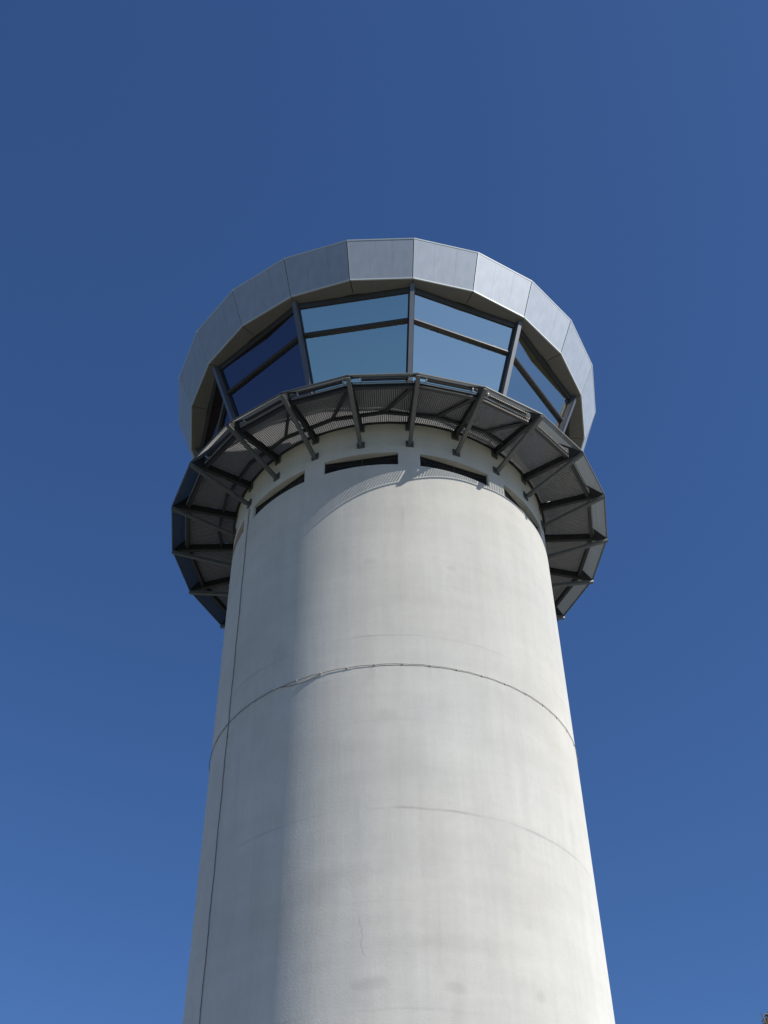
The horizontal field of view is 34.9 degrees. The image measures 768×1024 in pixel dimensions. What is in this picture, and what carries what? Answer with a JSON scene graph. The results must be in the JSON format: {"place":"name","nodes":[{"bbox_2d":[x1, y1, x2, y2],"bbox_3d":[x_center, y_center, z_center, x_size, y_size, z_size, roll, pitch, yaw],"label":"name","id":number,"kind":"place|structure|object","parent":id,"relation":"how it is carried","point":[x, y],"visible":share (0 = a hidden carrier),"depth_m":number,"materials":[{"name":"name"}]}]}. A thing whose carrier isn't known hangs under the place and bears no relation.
{"place":"outdoors","nodes":[
{"label":"outdoors","id":0,"kind":"place"},
{"bbox_2d":[0,0,767,1023],"label":"sky","id":1,"kind":"structure","parent":0,"point":[158,157],"materials":[{"name":"blue"}]},
{"bbox_2d":[761,1012,767,1023],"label":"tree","id":2,"kind":"object","parent":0,"point":[766,1019],"visible":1,"depth_m":28.48,"materials":[{"name":"green plant"}]},
{"label":"pavement","id":3,"kind":"structure","parent":0,"visible":0},
{"bbox_2d":[171,238,614,1023],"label":"control tower","id":4,"kind":"structure","parent":3,"relation":"on","point":[389,484],"depth_m":29.01,"materials":[{"name":"concrete"}]},
{"bbox_2d":[200,378,243,484],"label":"window","id":5,"kind":"structure","parent":4,"relation":"in","point":[217,417],"depth_m":38.05,"materials":[{"name":"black glass"}]},
{"bbox_2d":[218,307,306,449],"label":"window","id":6,"kind":"structure","parent":4,"relation":"in","point":[269,365],"depth_m":36.06,"materials":[{"name":"blue glass"}]},
{"bbox_2d":[255,473,304,515],"bbox_3d":[-2.808,-0.425,33.292,2.028,0.530,0.052,-34,-54,28],"label":"slot window","id":7,"kind":"structure","parent":4,"relation":"in","point":[299,480],"depth_m":33.37,"materials":[{"name":"black glass"}]},
{"bbox_2d":[298,287,409,392],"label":"window","id":8,"kind":"structure","parent":4,"relation":"in","point":[366,333],"depth_m":35.07,"materials":[{"name":"blue glass"}]},
{"bbox_2d":[325,454,397,473],"bbox_3d":[-0.599,-1.224,32.535,2.028,0.530,0.052,-8,-46,7],"label":"slot window","id":9,"kind":"structure","parent":4,"relation":"in","point":[391,459],"depth_m":32.59,"materials":[{"name":"black glass"}]},
{"bbox_2d":[420,456,486,484],"bbox_3d":[1.854,-1.051,32.742,2.028,0.530,0.052,16,-48,-16],"label":"slot window","id":10,"kind":"structure","parent":4,"relation":"in","point":[426,462],"depth_m":32.81,"materials":[{"name":"black glass"}]},
{"bbox_2d":[413,287,514,421],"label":"window","id":11,"kind":"structure","parent":4,"relation":"in","point":[453,340],"depth_m":35.36,"materials":[{"name":"blue glass"}]},
{"bbox_2d":[504,489,537,529],"bbox_3d":[3.773,0.038,33.848,0.052,0.530,2.028,-27,-51,23],"label":"slot window","id":12,"kind":"structure","parent":4,"relation":"in","point":[507,495],"depth_m":33.75,"materials":[{"name":"black glass"}]},
{"bbox_2d":[502,329,570,465],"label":"window","id":13,"kind":"structure","parent":4,"relation":"in","point":[533,383],"depth_m":36.83,"materials":[{"name":"blue glass"}]},
{"bbox_2d":[549,420,569,501],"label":"window","id":14,"kind":"structure","parent":4,"relation":"in","point":[566,433],"depth_m":39.13,"materials":[{"name":"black glass"}]}
]}

